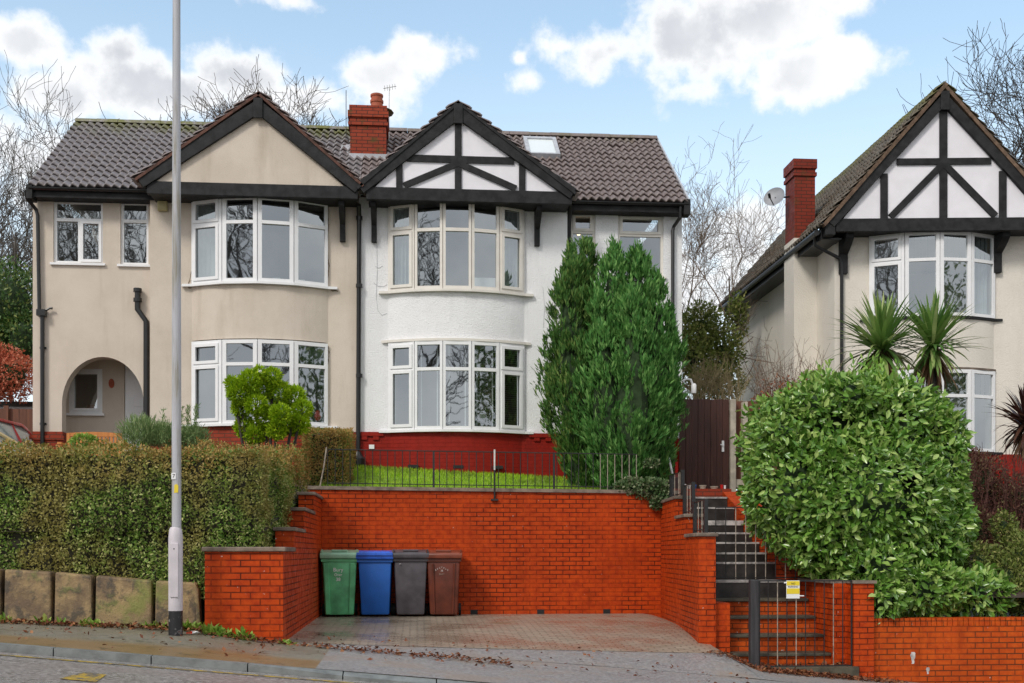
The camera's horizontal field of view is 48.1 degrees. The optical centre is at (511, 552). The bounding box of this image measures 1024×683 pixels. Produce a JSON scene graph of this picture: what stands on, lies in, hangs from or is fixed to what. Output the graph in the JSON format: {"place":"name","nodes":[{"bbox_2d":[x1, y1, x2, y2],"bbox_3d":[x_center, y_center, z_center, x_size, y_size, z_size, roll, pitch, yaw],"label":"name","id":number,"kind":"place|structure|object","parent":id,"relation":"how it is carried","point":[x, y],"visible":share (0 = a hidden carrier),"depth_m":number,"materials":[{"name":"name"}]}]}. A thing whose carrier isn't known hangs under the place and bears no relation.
{"place":"outdoors","nodes":[
{"label":"outdoors","id":0,"kind":"place"},
{"bbox_2d":[2,481,310,531],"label":"garden ground","id":1,"kind":"structure","parent":0,"point":[277,518],"depth_m":13.86,"materials":[{"name":"green plant"}]},
{"bbox_2d":[0,419,31,447],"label":"parked car","id":2,"kind":"object","parent":1,"relation":"on","point":[16,431],"visible":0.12,"depth_m":21.44,"materials":[{"name":"red paint"}]},
{"bbox_2d":[0,342,32,403],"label":"orange shrub","id":3,"kind":"object","parent":1,"relation":"on","point":[14,374],"visible":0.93,"depth_m":25.96,"materials":[{"name":"red plant"}]},
{"bbox_2d":[0,405,32,432],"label":"timber fence","id":4,"kind":"object","parent":1,"relation":"on","point":[24,417],"visible":0.34,"depth_m":25.20,"materials":[{"name":"brown wood"}]},
{"bbox_2d":[0,432,32,454],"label":"parked car","id":5,"kind":"object","parent":1,"relation":"on","point":[3,436],"visible":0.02,"depth_m":20.24,"materials":[{"name":"beige metal"}]},
{"bbox_2d":[67,432,97,447],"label":"yellow perennial","id":6,"kind":"object","parent":1,"relation":"on","point":[89,436],"visible":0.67,"depth_m":18.35,"materials":[{"name":"green plant"}]},
{"bbox_2d":[57,432,121,455],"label":"brick wall","id":7,"kind":"structure","parent":1,"relation":"on","point":[107,435],"depth_m":20.76,"materials":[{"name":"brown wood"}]},
{"bbox_2d":[0,436,309,599],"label":"privet hedge","id":8,"kind":"object","parent":1,"relation":"on","point":[76,491],"visible":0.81,"depth_m":13.67,"materials":[{"name":"green plant"}]},
{"bbox_2d":[112,411,214,450],"bbox_3d":[-5.519,-1.902,18.183,1.615,0.747,0.726,0,0,-5],"label":"rosemary bush","id":9,"kind":"object","parent":1,"relation":"on","point":[149,434],"visible":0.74,"depth_m":18.09,"materials":[{"name":"green plant"}]},
{"bbox_2d":[159,403,200,444],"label":"upright shrub","id":10,"kind":"object","parent":1,"relation":"on","point":[194,425],"visible":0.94,"depth_m":18.03,"materials":[{"name":"green plant"}]},
{"bbox_2d":[23,90,365,506],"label":"semi detached house","id":11,"kind":"structure","parent":1,"relation":"on","point":[269,196],"depth_m":22.11,"materials":[{"name":"beige paint"}]},
{"bbox_2d":[50,202,105,265],"bbox_3d":[-8.377,-6.178,22.171,1.033,1.260,0.170,0,0,-5],"label":"window","id":12,"kind":"structure","parent":11,"relation":"in","point":[81,261],"depth_m":22.18,"materials":[{"name":"white plastic"}]},
{"bbox_2d":[66,369,104,415],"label":"window","id":13,"kind":"structure","parent":11,"relation":"in","point":[73,411],"depth_m":23.12,"materials":[{"name":"white plastic"}]},
{"bbox_2d":[117,204,149,266],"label":"window","id":14,"kind":"structure","parent":11,"relation":"in","point":[124,221],"depth_m":22.26,"materials":[{"name":"white plastic"}]},
{"bbox_2d":[125,365,142,450],"bbox_3d":[-7.317,-2.950,23.267,1.027,1.782,0.080,0,0,-5],"label":"front door","id":15,"kind":"structure","parent":11,"relation":"in","point":[133,391],"depth_m":23.21,"materials":[{"name":"white plastic"}]},
{"bbox_2d":[182,198,337,289],"bbox_3d":[-4.847,-5.950,21.964,2.957,1.679,0.497,0,0,-5],"label":"bay window","id":16,"kind":"structure","parent":11,"relation":"in","point":[220,222],"depth_m":21.83,"materials":[{"name":"white plastic"}]},
{"bbox_2d":[182,339,337,428],"bbox_3d":[-4.847,-3.232,21.964,2.957,1.639,0.497,0,0,-5],"label":"bay window","id":17,"kind":"structure","parent":11,"relation":"in","point":[220,364],"depth_m":21.85,"materials":[{"name":"white plastic"}]},
{"bbox_2d":[222,363,313,458],"bbox_3d":[-4.038,-2.007,19.034,1.521,2.225,0.904,0,0,-5],"label":"shrub","id":18,"kind":"object","parent":1,"relation":"on","point":[294,422],"visible":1,"depth_m":18.92,"materials":[{"name":"green plant"}]},
{"bbox_2d":[300,426,356,485],"bbox_3d":[-3.327,-1.672,20.862,1.023,1.423,1.756,0,0,-5],"label":"box hedge","id":19,"kind":"object","parent":1,"relation":"on","point":[319,441],"visible":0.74,"depth_m":20.16,"materials":[{"name":"green plant"}]},
{"bbox_2d":[0,622,329,667],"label":"pavement","id":20,"kind":"structure","parent":0,"point":[308,656],"depth_m":12.09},
{"bbox_2d":[0,612,12,621],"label":"weed","id":21,"kind":"object","parent":20,"relation":"on","point":[4,617],"visible":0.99,"depth_m":13.19,"materials":[{"name":"green plant"}]},
{"bbox_2d":[33,613,50,623],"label":"weed","id":22,"kind":"object","parent":20,"relation":"on","point":[45,617],"visible":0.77,"depth_m":13.20,"materials":[{"name":"green plant"}]},
{"bbox_2d":[55,617,65,624],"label":"weed","id":23,"kind":"object","parent":20,"relation":"on","point":[64,620],"visible":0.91,"depth_m":13.25,"materials":[{"name":"green plant"}]},
{"bbox_2d":[72,617,89,625],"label":"weed","id":24,"kind":"object","parent":20,"relation":"on","point":[86,621],"visible":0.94,"depth_m":13.24,"materials":[{"name":"green plant"}]},
{"bbox_2d":[89,617,103,626],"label":"weed","id":25,"kind":"object","parent":20,"relation":"on","point":[95,621],"visible":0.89,"depth_m":13.27,"materials":[{"name":"green plant"}]},
{"bbox_2d":[0,569,201,628],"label":"stone wall","id":26,"kind":"structure","parent":20,"relation":"on","point":[53,595],"depth_m":13.44,"materials":[{"name":"stone"}]},
{"bbox_2d":[168,0,182,635],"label":"lamp post","id":27,"kind":"object","parent":20,"relation":"on","point":[175,582],"visible":0.97,"depth_m":12.79,"materials":[{"name":"grey metal"}]},
{"bbox_2d":[170,543,177,596],"bbox_3d":[-3.758,0.192,12.755,0.090,0.602,0.018,0,0,-5],"label":"access door","id":28,"kind":"structure","parent":27,"relation":"in","point":[173,552],"depth_m":12.75,"materials":[{"name":"paint"}]},
{"bbox_2d":[183,619,197,630],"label":"weed","id":29,"kind":"object","parent":20,"relation":"on","point":[186,624],"visible":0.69,"depth_m":13.33,"materials":[{"name":"green plant"}]},
{"bbox_2d":[187,621,204,631],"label":"weed","id":30,"kind":"object","parent":20,"relation":"on","point":[196,625],"visible":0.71,"depth_m":13.33,"materials":[{"name":"green plant"}]},
{"bbox_2d":[200,622,225,634],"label":"weed","id":31,"kind":"object","parent":20,"relation":"on","point":[211,628],"visible":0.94,"depth_m":13.15,"materials":[{"name":"green plant"}]},
{"bbox_2d":[215,625,231,636],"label":"weed","id":32,"kind":"object","parent":20,"relation":"on","point":[219,632],"visible":0.91,"depth_m":13.17,"materials":[{"name":"green plant"}]},
{"bbox_2d":[228,626,253,639],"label":"weed","id":33,"kind":"object","parent":20,"relation":"on","point":[238,632],"visible":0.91,"depth_m":13.19,"materials":[{"name":"green plant"}]},
{"bbox_2d":[239,631,256,640],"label":"weed","id":34,"kind":"object","parent":20,"relation":"on","point":[252,637],"visible":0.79,"depth_m":13.19,"materials":[{"name":"green plant"}]},
{"bbox_2d":[278,639,297,644],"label":"weed","id":35,"kind":"object","parent":20,"relation":"on","point":[288,642],"visible":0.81,"depth_m":13.22,"materials":[{"name":"green plant"}]},
{"bbox_2d":[0,617,910,682],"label":"fallen leaves","id":36,"kind":"object","parent":20,"relation":"on","point":[807,673],"visible":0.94,"depth_m":13.22,"materials":[{"name":"brown plant"}]},
{"bbox_2d":[0,652,379,682],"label":"road","id":37,"kind":"structure","parent":0,"point":[14,669],"depth_m":10.29,"materials":[{"name":"grey asphalt"}]},
{"bbox_2d":[60,672,105,681],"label":"road marking","id":38,"kind":"object","parent":37,"relation":"on","point":[88,676],"visible":1,"depth_m":9.59,"materials":[{"name":"yellow paint"}]},
{"bbox_2d":[0,654,354,682],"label":"road line","id":39,"kind":"object","parent":37,"relation":"on","point":[176,668],"visible":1,"depth_m":10.80,"materials":[{"name":"yellow paint"}]},
{"bbox_2d":[0,642,480,682],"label":"kerb","id":40,"kind":"structure","parent":37,"relation":"on","point":[162,660],"depth_m":11.10,"materials":[{"name":"grey concrete"}]},
{"bbox_2d":[319,464,605,489],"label":"lawn","id":41,"kind":"structure","parent":0,"point":[376,476],"depth_m":21.04,"materials":[{"name":"green plant"}]},
{"bbox_2d":[530,235,603,487],"bbox_3d":[1.272,-3.415,21.175,1.689,5.067,1.909,0,0,41],"label":"cypress tree","id":42,"kind":"object","parent":41,"relation":"on","point":[568,293],"visible":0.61,"depth_m":20.80,"materials":[{"name":"green plant"}]},
{"bbox_2d":[565,234,690,489],"bbox_3d":[2.113,-3.334,20.459,2.358,4.905,2.042,0,0,-5],"label":"cypress tree","id":43,"kind":"object","parent":41,"relation":"on","point":[636,346],"visible":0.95,"depth_m":20.15,"materials":[{"name":"green plant"}]},
{"bbox_2d":[675,462,677,476],"bbox_3d":[2.971,-1.508,20.740,0.050,0.280,0.050,0,0,-5],"label":"marker stake","id":44,"kind":"object","parent":43,"relation":"attached to","point":[676,467],"visible":0.79,"depth_m":20.71,"materials":[{"name":"red paint"}]},
{"bbox_2d":[287,614,720,653],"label":"driveway","id":45,"kind":"structure","parent":0,"point":[624,632],"depth_m":15.99,"materials":[{"name":"brick"}]},
{"bbox_2d":[202,492,322,640],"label":"stepped wall","id":46,"kind":"structure","parent":45,"relation":"on","point":[270,593],"depth_m":13.37,"materials":[{"name":"brick"}]},
{"bbox_2d":[320,549,358,615],"bbox_3d":[-2.814,0.487,18.734,0.621,1.090,0.752,0,0,-8],"label":"wheelie bin","id":47,"kind":"object","parent":45,"relation":"on","point":[339,575],"visible":0.99,"depth_m":18.45,"materials":[{"name":"green plastic"}]},
{"bbox_2d":[356,550,392,614],"bbox_3d":[-2.226,0.495,18.772,0.602,1.075,0.773,0,0,-3],"label":"wheelie bin","id":48,"kind":"object","parent":45,"relation":"on","point":[375,572],"visible":0.92,"depth_m":18.51,"materials":[{"name":"blue plastic"}]},
{"bbox_2d":[392,549,428,614],"bbox_3d":[-1.671,0.485,18.828,0.602,1.095,0.752,0,0,-7],"label":"wheelie bin","id":49,"kind":"object","parent":45,"relation":"on","point":[410,568],"visible":0.89,"depth_m":18.55,"materials":[{"name":"grey plastic"}]},
{"bbox_2d":[426,549,461,614],"bbox_3d":[-1.119,0.488,18.874,0.602,1.090,0.752,0,0,-2],"label":"wheelie bin","id":50,"kind":"object","parent":45,"relation":"on","point":[443,573],"visible":0.98,"depth_m":18.59,"materials":[{"name":"brown plastic"}]},
{"bbox_2d":[306,486,676,617],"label":"retaining wall","id":51,"kind":"structure","parent":45,"relation":"on","point":[561,551],"depth_m":19.38,"materials":[{"name":"brick"}]},
{"bbox_2d":[319,447,326,485],"bbox_3d":[-3.163,-1.446,19.225,0.135,0.666,0.025,0,0,-5],"label":"leaning rod","id":52,"kind":"object","parent":51,"relation":"on","point":[323,467],"visible":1,"depth_m":19.22,"materials":[{"name":"metal"}]},
{"bbox_2d":[327,449,636,489],"bbox_3d":[-0.479,-1.406,19.447,5.255,0.678,0.034,0,0,-5],"label":"railing","id":53,"kind":"object","parent":51,"relation":"on","point":[476,485],"visible":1,"depth_m":19.44,"materials":[{"name":"black metal"}]},
{"bbox_2d":[491,449,497,500],"bbox_3d":[-0.293,-1.312,19.310,0.120,0.860,0.058,0,0,-5],"label":"railing stay","id":54,"kind":"object","parent":51,"relation":"attached to","point":[494,499],"visible":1,"depth_m":19.30,"materials":[{"name":"black metal"}]},
{"bbox_2d":[610,457,668,510],"bbox_3d":[2.240,-1.191,19.523,0.998,0.970,0.729,0,0,-28],"label":"ivy clump","id":55,"kind":"object","parent":51,"relation":"on","point":[641,485],"visible":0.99,"depth_m":19.46,"materials":[{"name":"green plant"}]},
{"bbox_2d":[660,496,717,652],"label":"stepped wall","id":56,"kind":"structure","parent":45,"relation":"on","point":[688,580],"depth_m":16.72,"materials":[{"name":"brick"}]},
{"bbox_2d":[669,470,684,497],"bbox_3d":[2.661,-1.081,18.532,0.056,0.430,1.361,0,0,0],"label":"railing","id":57,"kind":"object","parent":56,"relation":"on","point":[671,485],"visible":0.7,"depth_m":18.73,"materials":[{"name":"black metal"}]},
{"bbox_2d":[682,482,694,513],"bbox_3d":[2.659,-0.798,17.252,0.056,0.490,0.909,0,0,0],"label":"railing","id":58,"kind":"object","parent":56,"relation":"on","point":[685,499],"visible":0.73,"depth_m":17.39,"materials":[{"name":"black metal"}]},
{"bbox_2d":[693,499,707,532],"bbox_3d":[2.657,-0.500,16.199,0.056,0.490,1.010,0,0,0],"label":"railing","id":59,"kind":"object","parent":56,"relation":"on","point":[705,516],"visible":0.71,"depth_m":16.20,"materials":[{"name":"black metal"}]},
{"bbox_2d":[252,640,765,679],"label":"pavement","id":60,"kind":"structure","parent":0,"point":[708,664],"depth_m":13.96,"materials":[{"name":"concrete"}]},
{"bbox_2d":[0,0,1023,489],"label":"sky","id":61,"kind":"structure","parent":0,"point":[819,80],"materials":[{"name":"blue"}]},
{"bbox_2d":[316,648,791,682],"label":"pavement","id":62,"kind":"structure","parent":0,"point":[406,664],"depth_m":12.57,"materials":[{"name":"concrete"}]},
{"bbox_2d":[202,599,1023,682],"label":"ground","id":63,"kind":"structure","parent":0,"point":[203,611],"depth_m":25.18,"materials":[{"name":"brown soil"}]},
{"bbox_2d":[749,370,821,414],"bbox_3d":[4.676,-2.561,19.274,1.712,1.080,0.807,0,0,-25],"label":"rusty shrub","id":64,"kind":"object","parent":63,"relation":"on","point":[779,386],"visible":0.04,"depth_m":19.15,"materials":[{"name":"brown plant"}]},
{"bbox_2d":[743,331,846,403],"bbox_3d":[4.749,-2.981,19.384,1.917,1.462,1.025,0,0,-5],"label":"bare shrub","id":65,"kind":"object","parent":63,"relation":"on","point":[757,377],"visible":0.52,"depth_m":19.27,"materials":[{"name":"brown plant"}]},
{"bbox_2d":[874,616,1023,682],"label":"front wall","id":66,"kind":"structure","parent":63,"relation":"on","point":[952,649],"depth_m":15.59,"materials":[{"name":"orange brick"}]},
{"bbox_2d":[733,658,914,682],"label":"pavement","id":67,"kind":"structure","parent":0,"point":[784,677],"depth_m":14.46,"materials":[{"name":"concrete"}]},
{"bbox_2d":[748,580,758,678],"bbox_3d":[3.223,1.055,15.297,0.116,1.400,0.110,0,0,-5],"label":"gate post","id":68,"kind":"object","parent":67,"relation":"on","point":[753,622],"visible":1,"depth_m":15.24,"materials":[{"name":"black metal"}]},
{"bbox_2d":[759,580,851,666],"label":"iron gate","id":69,"kind":"structure","parent":68,"relation":"attached to","point":[786,665],"depth_m":15.35,"materials":[{"name":"black metal"}]},
{"bbox_2d":[784,581,803,598],"bbox_3d":[3.767,0.489,15.319,0.273,0.240,0.025,0,0,-5],"label":"sign","id":70,"kind":"object","parent":69,"relation":"attached to","point":[792,589],"visible":1,"depth_m":15.31,"materials":[{"name":"yellow plastic"}]},
{"bbox_2d":[675,489,858,681],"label":"flight of steps","id":71,"kind":"object","parent":67,"relation":"on","point":[731,615],"visible":0.52,"depth_m":16.58,"materials":[{"name":"grey stone"}]},
{"bbox_2d":[760,660,844,665],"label":"fallen leaves","id":72,"kind":"object","parent":67,"relation":"on","point":[812,663],"visible":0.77,"depth_m":15.51,"materials":[{"name":"brown plant"}]},
{"bbox_2d":[762,505,1023,597],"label":"garden ground","id":73,"kind":"structure","parent":0,"point":[1019,595],"depth_m":16.06,"materials":[{"name":"soil"}]},
{"bbox_2d":[682,289,750,400],"bbox_3d":[4.790,-4.896,27.177,2.257,3.072,2.303,0,0,-5],"label":"ivy tree","id":74,"kind":"object","parent":73,"relation":"on","point":[701,325],"visible":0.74,"depth_m":27.16,"materials":[{"name":"green plant"}]},
{"bbox_2d":[729,399,735,491],"bbox_3d":[4.235,-1.988,22.043,0.110,1.920,0.140,0,0,-5],"label":"concrete post","id":75,"kind":"object","parent":73,"relation":"on","point":[732,447],"visible":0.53,"depth_m":21.98,"materials":[{"name":"beige concrete"}]},
{"bbox_2d":[679,399,728,488],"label":"timber gate","id":76,"kind":"structure","parent":75,"relation":"attached to","point":[704,453],"depth_m":21.98,"materials":[{"name":"brown wood"}]},
{"bbox_2d":[736,479,741,487],"bbox_3d":[4.659,-1.338,22.088,0.731,0.158,0.060,0,0,-5],"label":"gravel board","id":77,"kind":"object","parent":75,"relation":"attached to","point":[738,481],"visible":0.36,"depth_m":22.03,"materials":[{"name":"concrete"}]},
{"bbox_2d":[741,402,747,491],"bbox_3d":[4.470,-1.965,22.063,0.100,1.872,0.140,0,0,-5],"label":"concrete post","id":78,"kind":"object","parent":73,"relation":"on","point":[744,420],"visible":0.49,"depth_m":22.00,"materials":[{"name":"beige concrete"}]},
{"bbox_2d":[736,401,778,488],"bbox_3d":[4.771,-2.081,22.183,0.921,1.697,0.030,0,0,-5],"label":"fence panel","id":79,"kind":"object","parent":78,"relation":"attached to","point":[738,430],"visible":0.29,"depth_m":22.14,"materials":[{"name":"brown wood"}]},
{"bbox_2d":[723,492,876,678],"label":"garden wall","id":80,"kind":"structure","parent":73,"relation":"on","point":[862,634],"depth_m":15.62,"materials":[{"name":"brick"}]},
{"bbox_2d":[715,507,810,578],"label":"railing","id":81,"kind":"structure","parent":80,"relation":"attached to","point":[755,577],"depth_m":16.78,"materials":[{"name":"black metal"}]},
{"bbox_2d":[719,81,1023,489],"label":"detached house","id":82,"kind":"structure","parent":73,"relation":"on","point":[922,199],"depth_m":23.42,"materials":[{"name":"beige paint"}]},
{"bbox_2d":[860,232,1002,321],"bbox_3d":[8.565,-5.606,23.275,2.886,1.754,0.463,0,0,2],"label":"bay window","id":83,"kind":"structure","parent":82,"relation":"in","point":[903,259],"depth_m":23.15,"materials":[{"name":"white plastic"}]},
{"bbox_2d":[898,369,1002,454],"bbox_3d":[8.565,-2.853,23.275,2.886,1.692,0.463,0,0,2],"label":"bay window","id":84,"kind":"structure","parent":82,"relation":"in","point":[969,395],"depth_m":23.15,"materials":[{"name":"white plastic"}]},
{"bbox_2d":[729,350,1019,623],"bbox_3d":[5.184,-1.007,16.944,3.856,4.166,3.264,0,0,-5],"label":"laurel bush","id":85,"kind":"object","parent":73,"relation":"on","point":[869,479],"visible":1,"depth_m":16.24,"materials":[{"name":"green plant"}]},
{"bbox_2d":[824,289,939,375],"bbox_3d":[6.436,-3.119,19.740,2.084,2.950,1.966,0,0,-5],"label":"cordyline","id":86,"kind":"object","parent":73,"relation":"on","point":[882,324],"visible":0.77,"depth_m":19.58,"materials":[{"name":"green plant"}]},
{"bbox_2d":[892,289,986,392],"bbox_3d":[7.318,-3.167,20.102,1.911,2.992,1.717,0,0,-5],"label":"cordyline","id":87,"kind":"object","parent":73,"relation":"on","point":[931,365],"visible":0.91,"depth_m":19.89,"materials":[{"name":"green plant"}]},
{"bbox_2d":[960,507,1023,616],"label":"olive shrub","id":88,"kind":"object","parent":73,"relation":"on","point":[1011,558],"visible":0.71,"depth_m":16.61,"materials":[{"name":"green plant"}]},
{"bbox_2d":[967,447,1023,616],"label":"plum shrub","id":89,"kind":"object","parent":73,"relation":"on","point":[984,533],"visible":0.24,"depth_m":19.00,"materials":[{"name":"brown plant"}]},
{"bbox_2d":[968,440,1023,538],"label":"bare shrub","id":90,"kind":"object","parent":73,"relation":"on","point":[1005,495],"visible":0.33,"depth_m":18.78,"materials":[{"name":"brown plant"}]},
{"bbox_2d":[984,383,1023,469],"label":"cordyline","id":91,"kind":"object","parent":73,"relation":"on","point":[1017,416],"visible":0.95,"depth_m":19.55,"materials":[{"name":"plant"}]},
{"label":"garden ground","id":92,"kind":"structure","parent":0,"visible":0},
{"bbox_2d":[0,255,32,395],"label":"evergreen bush","id":93,"kind":"object","parent":92,"relation":"on","point":[16,318],"visible":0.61,"depth_m":27.60,"materials":[{"name":"green plant"}]},
{"bbox_2d":[0,401,32,408],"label":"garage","id":94,"kind":"structure","parent":92,"relation":"on","point":[17,405],"depth_m":27.05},
{"bbox_2d":[0,50,91,400],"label":"bare tree","id":95,"kind":"object","parent":92,"relation":"on","point":[15,243],"visible":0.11,"depth_m":31.71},
{"bbox_2d":[0,145,91,326],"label":"bare tree","id":96,"kind":"object","parent":92,"relation":"on","point":[16,234],"visible":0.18,"depth_m":34.55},
{"bbox_2d":[0,179,91,304],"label":"bare tree","id":97,"kind":"object","parent":92,"relation":"on","point":[28,232],"depth_m":41.16,"materials":[{"name":"brown plant"}]},
{"bbox_2d":[17,82,338,232],"bbox_3d":[-8.199,-8.084,35.120,11.603,13.232,9.894,0,0,-5],"label":"bare tree","id":98,"kind":"object","parent":92,"relation":"on","point":[210,110],"depth_m":34.74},
{"bbox_2d":[158,55,347,125],"bbox_3d":[-7.547,-8.682,37.143,13.423,14.436,11.809,0,0,37],"label":"bare tree","id":99,"kind":"object","parent":92,"relation":"on","point":[288,107],"visible":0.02,"depth_m":33.29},
{"bbox_2d":[340,85,695,488],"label":"semi detached house","id":100,"kind":"structure","parent":92,"relation":"on","point":[469,220],"depth_m":22.39,"materials":[{"name":"white paint"}]},
{"bbox_2d":[379,203,533,296],"bbox_3d":[-1.072,-5.924,22.298,3.026,1.761,0.453,0,0,-5],"label":"bay window","id":101,"kind":"structure","parent":100,"relation":"in","point":[412,230],"depth_m":22.19,"materials":[{"name":"beige plastic"}]},
{"bbox_2d":[379,341,533,433],"bbox_3d":[-1.072,-3.213,22.298,3.026,1.751,0.453,0,0,-5],"label":"bay window","id":102,"kind":"structure","parent":100,"relation":"in","point":[501,370],"depth_m":22.18,"materials":[{"name":"white plastic"}]},
{"bbox_2d":[571,215,594,264],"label":"window","id":103,"kind":"structure","parent":100,"relation":"in","point":[581,231],"depth_m":22.99,"materials":[{"name":"beige plastic"}]},
{"bbox_2d":[618,216,666,278],"bbox_3d":[2.585,-6.159,23.076,1.027,1.300,0.170,0,0,-5],"label":"window","id":104,"kind":"structure","parent":100,"relation":"in","point":[635,234],"depth_m":23.08,"materials":[{"name":"beige plastic"}]},
{"bbox_2d":[640,123,784,398],"bbox_3d":[4.803,-6.442,29.720,7.744,9.916,7.380,0,0,-22],"label":"bare tree","id":105,"kind":"object","parent":92,"relation":"on","point":[701,238],"visible":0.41,"depth_m":28.98,"materials":[{"name":"brown plant"}]},
{"bbox_2d":[682,259,748,398],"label":"bare tree","id":106,"kind":"object","parent":92,"relation":"on","point":[713,307],"visible":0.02,"depth_m":41.80,"materials":[{"name":"brown plant"}]},
{"bbox_2d":[896,18,1023,165],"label":"bare tree","id":107,"kind":"object","parent":92,"relation":"on","point":[1020,143],"visible":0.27,"depth_m":32.16,"materials":[{"name":"brown plant"}]},
{"label":"garden ground","id":108,"kind":"structure","parent":0,"visible":0},
{"bbox_2d":[682,346,761,400],"bbox_3d":[4.381,-3.876,24.997,2.084,1.391,0.991,0,0,-5],"label":"bare shrub","id":109,"kind":"object","parent":108,"relation":"on","point":[710,384],"visible":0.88,"depth_m":24.87,"materials":[{"name":"plant"}]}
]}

